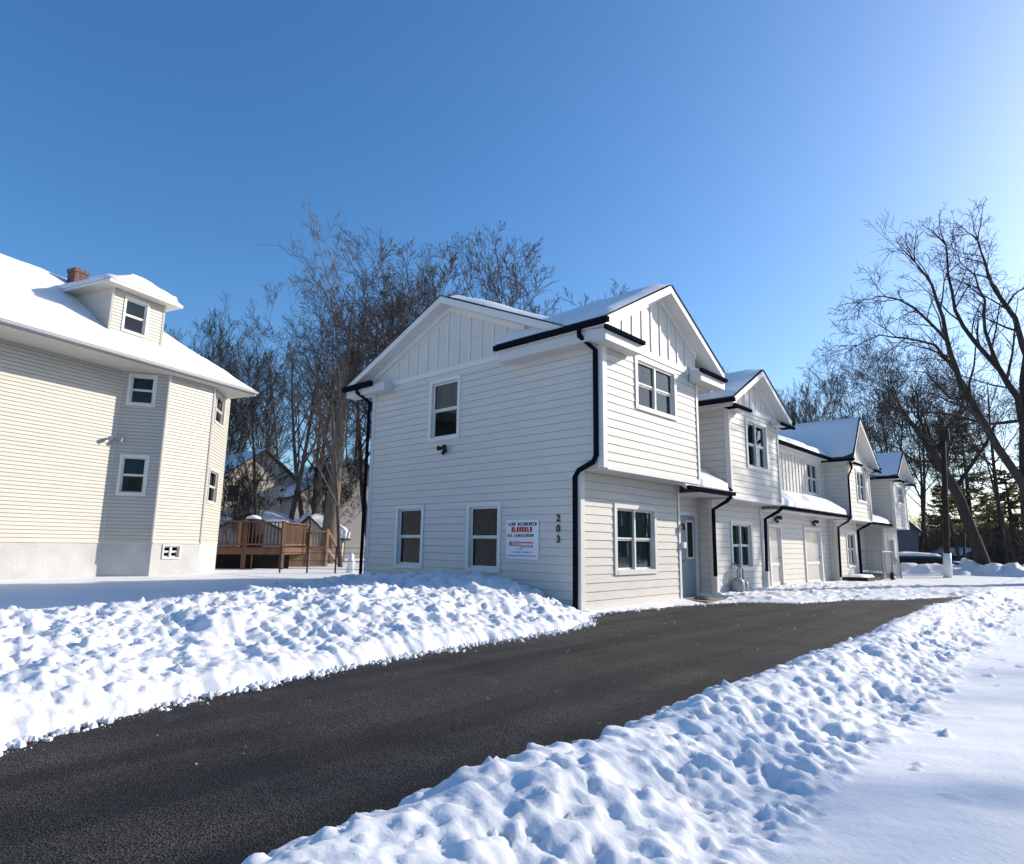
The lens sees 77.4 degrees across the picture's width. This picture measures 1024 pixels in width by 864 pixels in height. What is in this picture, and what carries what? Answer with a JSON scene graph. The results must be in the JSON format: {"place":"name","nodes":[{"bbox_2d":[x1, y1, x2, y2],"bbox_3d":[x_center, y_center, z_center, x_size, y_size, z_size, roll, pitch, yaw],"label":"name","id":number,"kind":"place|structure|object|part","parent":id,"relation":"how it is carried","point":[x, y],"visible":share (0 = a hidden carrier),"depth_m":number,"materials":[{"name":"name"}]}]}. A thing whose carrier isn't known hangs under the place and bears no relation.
{"place":"outdoors","nodes":[
{"label":"outdoors","id":0,"kind":"place"},
{"bbox_2d":[0,597,959,863],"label":"driveway","id":1,"kind":"structure","parent":0,"point":[282,763],"depth_m":4.45,"materials":[{"name":"black asphalt"}]},
{"bbox_2d":[0,596,954,764],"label":"snow crumbs","id":2,"kind":"object","parent":1,"relation":"on","point":[17,742],"visible":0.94,"depth_m":5.91,"materials":[{"name":"white snow"}]},
{"bbox_2d":[0,559,1021,745],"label":"snow lawn","id":3,"kind":"structure","parent":0,"point":[78,651],"depth_m":7.59,"materials":[{"name":"white snow"}]},
{"bbox_2d":[0,253,257,579],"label":"old house","id":4,"kind":"structure","parent":3,"relation":"on","point":[114,418],"depth_m":21.01,"materials":[{"name":"beige plastic"}]},
{"bbox_2d":[115,454,149,495],"bbox_3d":[-12.694,1.451,21.446,0.870,1.370,0.256,4,-11,-19],"label":"window","id":5,"kind":"structure","parent":4,"relation":"in","point":[133,465],"depth_m":21.46,"materials":[{"name":"white glass"}]},
{"bbox_2d":[126,373,157,406],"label":"window","id":6,"kind":"structure","parent":4,"relation":"in","point":[136,382],"depth_m":21.94,"materials":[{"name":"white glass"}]},
{"bbox_2d":[161,545,180,558],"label":"window","id":7,"kind":"structure","parent":4,"relation":"in","point":[168,551],"depth_m":21.91,"materials":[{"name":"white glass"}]},
{"bbox_2d":[206,467,219,504],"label":"window","id":8,"kind":"structure","parent":4,"relation":"in","point":[216,473],"depth_m":24.85,"materials":[{"name":"white glass"}]},
{"bbox_2d":[214,391,225,428],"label":"window","id":9,"kind":"structure","parent":4,"relation":"in","point":[223,401],"depth_m":25.32,"materials":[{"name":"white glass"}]},
{"bbox_2d":[212,316,300,515],"bbox_3d":[-13.785,0.642,34.316,4.380,13.298,5.530,0,-10,2],"label":"bare tree","id":10,"kind":"object","parent":3,"relation":"on","point":[254,490],"visible":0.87,"depth_m":34.38,"materials":[{"name":"brown plant"}]},
{"bbox_2d":[217,508,296,548],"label":"garden shed","id":11,"kind":"structure","parent":3,"relation":"on","point":[267,515],"depth_m":36.08,"materials":[{"name":"brown wood"}]},
{"bbox_2d":[220,448,294,518],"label":"neighbour house","id":12,"kind":"structure","parent":3,"relation":"on","point":[248,456],"depth_m":47.10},
{"bbox_2d":[226,483,240,502],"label":"window","id":13,"kind":"structure","parent":12,"relation":"in","point":[233,483],"depth_m":45.00,"materials":[{"name":"black"}]},
{"bbox_2d":[278,487,285,505],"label":"window","id":14,"kind":"structure","parent":12,"relation":"in","point":[281,489],"depth_m":47.69,"materials":[{"name":"black"}]},
{"bbox_2d":[220,449,295,546],"bbox_3d":[-15.010,4.180,35.615,5.660,6.757,4.785,-4,-11,26],"label":"bare tree","id":15,"kind":"object","parent":3,"relation":"on","point":[245,494],"visible":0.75,"depth_m":35.27,"materials":[{"name":"brown plant"}]},
{"bbox_2d":[215,520,308,569],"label":"wooden deck","id":16,"kind":"structure","parent":3,"relation":"on","point":[294,534],"depth_m":27.48,"materials":[{"name":"brown wood"}]},
{"bbox_2d":[240,515,263,546],"bbox_3d":[-11.460,4.378,28.268,0.960,1.390,0.960,-8,-13,42],"label":"covered grill","id":17,"kind":"object","parent":16,"relation":"on","point":[253,518],"visible":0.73,"depth_m":27.96,"materials":[{"name":"black fabric"}]},
{"bbox_2d":[194,315,363,472],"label":"bare tree","id":18,"kind":"object","parent":3,"relation":"on","point":[275,434],"visible":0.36,"depth_m":50.27,"materials":[{"name":"brown plant"}]},
{"bbox_2d":[219,268,389,517],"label":"bare tree","id":19,"kind":"object","parent":3,"relation":"on","point":[315,510],"visible":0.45,"depth_m":40.55,"materials":[{"name":"brown plant"}]},
{"bbox_2d":[285,529,343,566],"bbox_3d":[-9.472,5.848,31.434,0.765,2.150,3.365,-7,-13,39],"label":"wooden stair","id":20,"kind":"object","parent":3,"relation":"on","point":[318,557],"visible":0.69,"depth_m":31.11,"materials":[{"name":"brown wood"}]},
{"bbox_2d":[256,195,373,563],"bbox_3d":[-11.322,-2.646,36.971,5.744,20.815,10.147,1,-10,1],"label":"bare tree","id":21,"kind":"object","parent":3,"relation":"on","point":[329,520],"visible":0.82,"depth_m":36.71,"materials":[{"name":"brown plant"}]},
{"bbox_2d":[243,279,388,519],"bbox_3d":[-11.849,-0.878,37.824,9.249,17.623,5.721,2,-10,-8],"label":"bare tree","id":22,"kind":"object","parent":3,"relation":"on","point":[297,489],"visible":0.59,"depth_m":38.58,"materials":[{"name":"brown plant"}]},
{"bbox_2d":[289,513,349,560],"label":"garden shed","id":23,"kind":"structure","parent":3,"relation":"on","point":[316,521],"depth_m":37.16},
{"bbox_2d":[279,516,364,572],"bbox_3d":[-7.207,4.468,24.442,3.286,2.500,0.067,1,-10,0],"label":"wooden fence","id":24,"kind":"object","parent":3,"relation":"on","point":[307,560],"visible":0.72,"depth_m":24.37,"materials":[{"name":"brown wood"}]},
{"bbox_2d":[276,458,369,558],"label":"neighbour house","id":25,"kind":"structure","parent":3,"relation":"on","point":[352,545],"depth_m":48.03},
{"bbox_2d":[287,433,368,524],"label":"bare tree","id":26,"kind":"object","parent":3,"relation":"on","point":[346,493],"visible":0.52,"depth_m":40.15,"materials":[{"name":"brown plant"}]},
{"bbox_2d":[291,353,370,566],"bbox_3d":[-9.327,1.380,31.642,3.632,11.059,5.613,6,-11,-27],"label":"bare tree","id":27,"kind":"object","parent":3,"relation":"on","point":[334,452],"visible":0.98,"depth_m":31.42,"materials":[{"name":"brown plant"}]},
{"bbox_2d":[346,553,354,572],"bbox_3d":[-6.393,5.246,25.334,0.380,0.900,0.361,-8,-13,42],"label":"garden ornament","id":28,"kind":"object","parent":3,"relation":"on","point":[350,565],"visible":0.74,"depth_m":25.23,"materials":[{"name":"white plastic"}]},
{"bbox_2d":[302,240,449,464],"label":"bare tree","id":29,"kind":"object","parent":3,"relation":"on","point":[356,444],"visible":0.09,"depth_m":51.94,"materials":[{"name":"brown plant"}]},
{"bbox_2d":[281,225,471,539],"bbox_3d":[-6.441,-3.325,44.029,16.975,24.843,17.988,7,-12,-33],"label":"bare tree","id":30,"kind":"object","parent":3,"relation":"on","point":[399,302],"visible":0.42,"depth_m":39.76,"materials":[{"name":"brown plant"}]},
{"bbox_2d":[273,220,561,466],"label":"bare tree","id":31,"kind":"object","parent":3,"relation":"on","point":[453,258],"visible":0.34,"depth_m":41.61,"materials":[{"name":"brown plant"}]},
{"bbox_2d":[459,223,627,315],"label":"bare tree","id":32,"kind":"object","parent":3,"relation":"on","point":[515,287],"visible":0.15,"depth_m":41.94,"materials":[{"name":"brown plant"}]},
{"bbox_2d":[683,596,725,603],"bbox_3d":[4.791,4.148,15.912,1.030,0.079,1.820,-8,-13,42],"label":"concrete step","id":33,"kind":"object","parent":3,"relation":"on","point":[706,599],"visible":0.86,"depth_m":15.52,"materials":[{"name":"grey concrete"}]},
{"bbox_2d":[780,367,847,423],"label":"bare tree","id":34,"kind":"object","parent":3,"relation":"on","point":[816,405],"visible":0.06,"depth_m":56.18,"materials":[{"name":"brown plant"}]},
{"bbox_2d":[776,356,853,423],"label":"bare tree","id":35,"kind":"object","parent":3,"relation":"on","point":[789,403],"visible":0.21,"depth_m":53.47,"materials":[{"name":"brown plant"}]},
{"bbox_2d":[782,378,857,423],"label":"bare tree","id":36,"kind":"object","parent":3,"relation":"on","point":[794,403],"visible":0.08,"depth_m":58.34,"materials":[{"name":"brown plant"}]},
{"bbox_2d":[796,320,936,452],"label":"bare tree","id":37,"kind":"object","parent":3,"relation":"on","point":[840,379],"visible":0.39,"depth_m":51.04,"materials":[{"name":"brown plant"}]},
{"bbox_2d":[833,402,918,492],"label":"bare tree","id":38,"kind":"object","parent":3,"relation":"on","point":[883,438],"visible":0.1,"depth_m":65.90,"materials":[{"name":"brown plant"}]},
{"bbox_2d":[830,318,962,552],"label":"bare tree","id":39,"kind":"object","parent":3,"relation":"on","point":[921,545],"visible":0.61,"depth_m":44.98,"materials":[{"name":"brown plant"}]},
{"bbox_2d":[846,346,967,474],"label":"bare tree","id":40,"kind":"object","parent":3,"relation":"on","point":[894,418],"visible":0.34,"depth_m":46.42,"materials":[{"name":"brown plant"}]},
{"bbox_2d":[896,521,921,551],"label":"slate building","id":41,"kind":"structure","parent":3,"relation":"on","point":[907,540],"depth_m":41.99,"materials":[{"name":"grey"}]},
{"bbox_2d":[868,370,979,552],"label":"bare tree","id":42,"kind":"object","parent":3,"relation":"on","point":[921,490],"visible":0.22,"depth_m":48.96,"materials":[{"name":"brown plant"}]},
{"bbox_2d":[918,484,969,549],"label":"pine tree","id":43,"kind":"object","parent":3,"relation":"on","point":[936,488],"visible":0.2,"depth_m":60.52,"materials":[{"name":"green plant"}]},
{"bbox_2d":[899,375,991,528],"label":"bare tree","id":44,"kind":"object","parent":3,"relation":"on","point":[948,446],"visible":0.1,"depth_m":63.03,"materials":[{"name":"brown plant"}]},
{"bbox_2d":[877,369,1014,560],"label":"bare tree","id":45,"kind":"object","parent":3,"relation":"on","point":[954,458],"visible":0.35,"depth_m":43.41,"materials":[{"name":"brown plant"}]},
{"bbox_2d":[930,548,995,562],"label":"boulders","id":46,"kind":"structure","parent":3,"relation":"on","point":[968,556],"depth_m":46.96,"materials":[{"name":"stone"}]},
{"bbox_2d":[914,315,1021,564],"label":"bare tree","id":47,"kind":"object","parent":3,"relation":"on","point":[1004,554],"visible":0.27,"depth_m":46.25,"materials":[{"name":"brown plant"}]},
{"bbox_2d":[921,346,1020,562],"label":"bare tree","id":48,"kind":"object","parent":3,"relation":"on","point":[998,505],"visible":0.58,"depth_m":40.29,"materials":[{"name":"brown plant"}]},
{"bbox_2d":[929,419,1015,548],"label":"pine tree","id":49,"kind":"object","parent":3,"relation":"on","point":[967,490],"visible":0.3,"depth_m":56.36,"materials":[{"name":"green plant"}]},
{"bbox_2d":[957,469,1023,560],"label":"pine tree","id":50,"kind":"object","parent":3,"relation":"on","point":[1003,481],"visible":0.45,"depth_m":52.36,"materials":[{"name":"green plant"}]},
{"bbox_2d":[972,492,1021,562],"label":"pine tree","id":51,"kind":"object","parent":3,"relation":"on","point":[982,500],"visible":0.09,"depth_m":62.18,"materials":[{"name":"green plant"}]},
{"bbox_2d":[1002,433,1023,550],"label":"pine tree","id":52,"kind":"object","parent":3,"relation":"on","point":[1011,495],"visible":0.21,"depth_m":51.80,"materials":[{"name":"green plant"}]},
{"bbox_2d":[0,0,1023,536],"label":"sky","id":53,"kind":"structure","parent":0,"point":[732,155],"materials":[{"name":"blue"}]},
{"bbox_2d":[241,577,1023,863],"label":"snow field","id":54,"kind":"structure","parent":0,"point":[897,740],"depth_m":2.98,"materials":[{"name":"white snow"}]},
{"bbox_2d":[890,572,895,579],"bbox_3d":[15.309,5.822,25.697,0.150,0.409,0.408,-8,-13,42],"label":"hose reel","id":55,"kind":"object","parent":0,"point":[892,576],"visible":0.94,"depth_m":25.60,"materials":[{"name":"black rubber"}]},
{"bbox_2d":[900,558,1023,576],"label":"snow lot","id":56,"kind":"structure","parent":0,"point":[965,566],"depth_m":32.28,"materials":[{"name":"white snow"}]},
{"bbox_2d":[844,574,881,580],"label":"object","id":57,"kind":"object","parent":56,"relation":"on","point":[860,577],"visible":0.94,"depth_m":24.59,"materials":[{"name":"wood"}]},
{"bbox_2d":[859,570,889,578],"bbox_3d":[15.352,6.173,27.572,1.590,0.442,2.120,-8,-13,42],"label":"entrance stair","id":58,"kind":"object","parent":56,"relation":"on","point":[880,574],"visible":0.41,"depth_m":26.61,"materials":[{"name":"concrete"}]},
{"bbox_2d":[861,551,901,578],"bbox_3d":[15.699,5.662,27.001,2.906,1.260,1.268,3,-10,-13],"label":"stair railing","id":59,"kind":"object","parent":56,"relation":"on","point":[891,558],"visible":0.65,"depth_m":26.79,"materials":[{"name":"grey metal"}]},
{"bbox_2d":[815,196,1023,538],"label":"bare tree","id":60,"kind":"object","parent":56,"relation":"on","point":[1016,473],"visible":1,"depth_m":23.96,"materials":[{"name":"brown plant"}]},
{"bbox_2d":[898,552,958,564],"bbox_3d":[23.004,7.606,35.731,4.600,1.791,1.780,-2,-10,17],"label":"parked car","id":61,"kind":"object","parent":56,"relation":"on","point":[917,557],"visible":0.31,"depth_m":35.25,"materials":[{"name":"grey paint"}]},
{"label":"side window","id":62,"kind":"part","parent":61,"relation":"part of","materials":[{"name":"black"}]},
{"bbox_2d":[862,337,1018,564],"bbox_3d":[22.841,1.120,32.766,9.582,12.643,4.268,-1,-10,13],"label":"bare tree","id":63,"kind":"object","parent":56,"relation":"on","point":[980,553],"visible":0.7,"depth_m":33.08,"materials":[{"name":"brown plant"}]},
{"label":"ground","id":64,"kind":"structure","parent":0,"visible":0},
{"bbox_2d":[163,292,263,454],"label":"bare tree","id":65,"kind":"object","parent":64,"relation":"on","point":[227,343],"visible":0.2,"depth_m":49.24,"materials":[{"name":"brown plant"}]},
{"bbox_2d":[171,323,296,454],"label":"bare tree","id":66,"kind":"object","parent":64,"relation":"on","point":[257,401],"visible":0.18,"depth_m":51.64,"materials":[{"name":"brown plant"}]},
{"bbox_2d":[165,310,308,463],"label":"bare tree","id":67,"kind":"object","parent":64,"relation":"on","point":[276,389],"visible":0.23,"depth_m":55.55,"materials":[{"name":"brown plant"}]},
{"bbox_2d":[342,284,735,609],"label":"townhouse","id":68,"kind":"structure","parent":64,"relation":"on","point":[575,431],"depth_m":14.66,"materials":[{"name":"white"}]},
{"bbox_2d":[393,504,424,568],"bbox_3d":[-2.535,2.653,16.238,1.120,1.580,0.257,-8,-13,42],"label":"window","id":69,"kind":"structure","parent":68,"relation":"in","point":[413,536],"depth_m":16.38,"materials":[{"name":"white glass"}]},
{"bbox_2d":[428,374,460,442],"bbox_3d":[-1.616,-0.561,15.996,1.150,1.590,0.257,-8,-13,42],"label":"window","id":70,"kind":"structure","parent":68,"relation":"in","point":[449,395],"depth_m":16.15,"materials":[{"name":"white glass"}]},
{"bbox_2d":[465,501,501,572],"bbox_3d":[-0.585,2.381,14.487,1.090,1.560,0.257,-8,-13,42],"label":"window","id":71,"kind":"structure","parent":68,"relation":"in","point":[488,522],"depth_m":14.60,"materials":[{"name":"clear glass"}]},
{"bbox_2d":[506,519,538,559],"bbox_3d":[0.216,2.288,13.610,0.910,0.830,0.016,-8,-13,42],"label":"banner sign","id":72,"kind":"object","parent":68,"relation":"attached to","point":[522,539],"visible":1,"depth_m":13.59,"materials":[{"name":"white plastic"}]},
{"bbox_2d":[613,503,657,574],"bbox_3d":[2.669,2.381,14.179,0.257,1.500,1.750,-8,-13,42],"label":"window","id":73,"kind":"structure","parent":68,"relation":"in","point":[630,521],"depth_m":14.24,"materials":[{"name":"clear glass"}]},
{"bbox_2d":[634,355,677,420],"bbox_3d":[3.173,-0.957,14.442,0.257,1.200,1.810,-8,-13,42],"label":"window","id":74,"kind":"structure","parent":68,"relation":"in","point":[650,393],"depth_m":14.47,"materials":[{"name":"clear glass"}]},
{"bbox_2d":[680,511,699,596],"bbox_3d":[4.561,3.160,16.600,0.126,2.150,1.120,-8,-13,42],"label":"door","id":75,"kind":"structure","parent":68,"relation":"in","point":[690,555],"depth_m":16.74,"materials":[{"name":"grey"}]},
{"bbox_2d":[679,369,852,593],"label":"townhouse","id":76,"kind":"structure","parent":64,"relation":"on","point":[752,458],"depth_m":18.85,"materials":[{"name":"white wood"}]},
{"bbox_2d":[731,563,751,591],"bbox_3d":[6.341,4.087,17.577,0.386,0.933,1.090,-8,-13,42],"label":"gas meter","id":77,"kind":"object","parent":76,"relation":"attached to","point":[739,584],"visible":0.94,"depth_m":17.23,"materials":[{"name":"grey metal"}]},
{"bbox_2d":[730,520,754,570],"bbox_3d":[6.487,3.247,18.296,0.257,1.390,1.490,-8,-13,42],"label":"window","id":78,"kind":"structure","parent":76,"relation":"in","point":[736,527],"depth_m":18.42,"materials":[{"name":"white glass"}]},
{"bbox_2d":[744,417,768,472],"bbox_3d":[6.973,0.404,18.460,0.257,1.440,1.560,-8,-13,42],"label":"window","id":79,"kind":"structure","parent":76,"relation":"in","point":[751,433],"depth_m":18.56,"materials":[{"name":"white glass"}]},
{"bbox_2d":[767,524,784,585],"bbox_3d":[8.548,4.022,20.774,0.123,2.030,1.150,-8,-13,42],"label":"door","id":80,"kind":"structure","parent":76,"relation":"in","point":[775,542],"depth_m":20.87,"materials":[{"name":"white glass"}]},
{"bbox_2d":[805,459,819,496],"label":"window","id":81,"kind":"structure","parent":76,"relation":"in","point":[809,477],"depth_m":24.54,"materials":[{"name":"clear glass"}]},
{"bbox_2d":[803,527,824,581],"bbox_3d":[11.052,4.535,23.483,0.123,2.030,1.900,-8,-13,42],"label":"door","id":82,"kind":"structure","parent":76,"relation":"in","point":[814,565],"depth_m":23.58,"materials":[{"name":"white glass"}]},
{"bbox_2d":[761,417,892,579],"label":"townhouse","id":83,"kind":"structure","parent":64,"relation":"on","point":[851,466],"depth_m":25.77,"materials":[{"name":"white wood"}]},
{"bbox_2d":[845,531,857,567],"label":"window","id":84,"kind":"structure","parent":83,"relation":"in","point":[853,537],"depth_m":26.32,"materials":[{"name":"clear glass"}]},
{"bbox_2d":[855,469,866,503],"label":"window","id":85,"kind":"structure","parent":83,"relation":"in","point":[858,473],"depth_m":26.33,"materials":[{"name":"clear glass"}]},
{"bbox_2d":[856,452,916,574],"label":"townhouse","id":86,"kind":"structure","parent":64,"relation":"on","point":[891,481],"depth_m":30.58,"materials":[{"name":"white"}]},
{"bbox_2d":[887,537,895,566],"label":"window","id":87,"kind":"structure","parent":86,"relation":"in","point":[891,545],"depth_m":31.37,"materials":[{"name":"clear glass"}]},
{"bbox_2d":[896,484,904,504],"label":"window","id":88,"kind":"structure","parent":86,"relation":"in","point":[899,489],"depth_m":31.41,"materials":[{"name":"clear glass"}]},
{"bbox_2d":[935,421,952,577],"bbox_3d":[19.544,3.112,28.974,0.566,7.139,1.704,-2,-10,14],"label":"utility pole","id":89,"kind":"object","parent":64,"relation":"on","point":[947,557],"visible":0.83,"depth_m":28.88,"materials":[{"name":"brown wood"}]},
{"bbox_2d":[896,375,999,513],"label":"bare tree","id":90,"kind":"object","parent":64,"relation":"on","point":[960,473],"visible":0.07,"depth_m":69.17,"materials":[{"name":"brown plant"}]},
{"bbox_2d":[907,492,1023,564],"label":"undergrowth","id":91,"kind":"object","parent":64,"relation":"on","point":[935,541],"visible":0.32,"depth_m":48.49,"materials":[{"name":"plant"}]}
]}

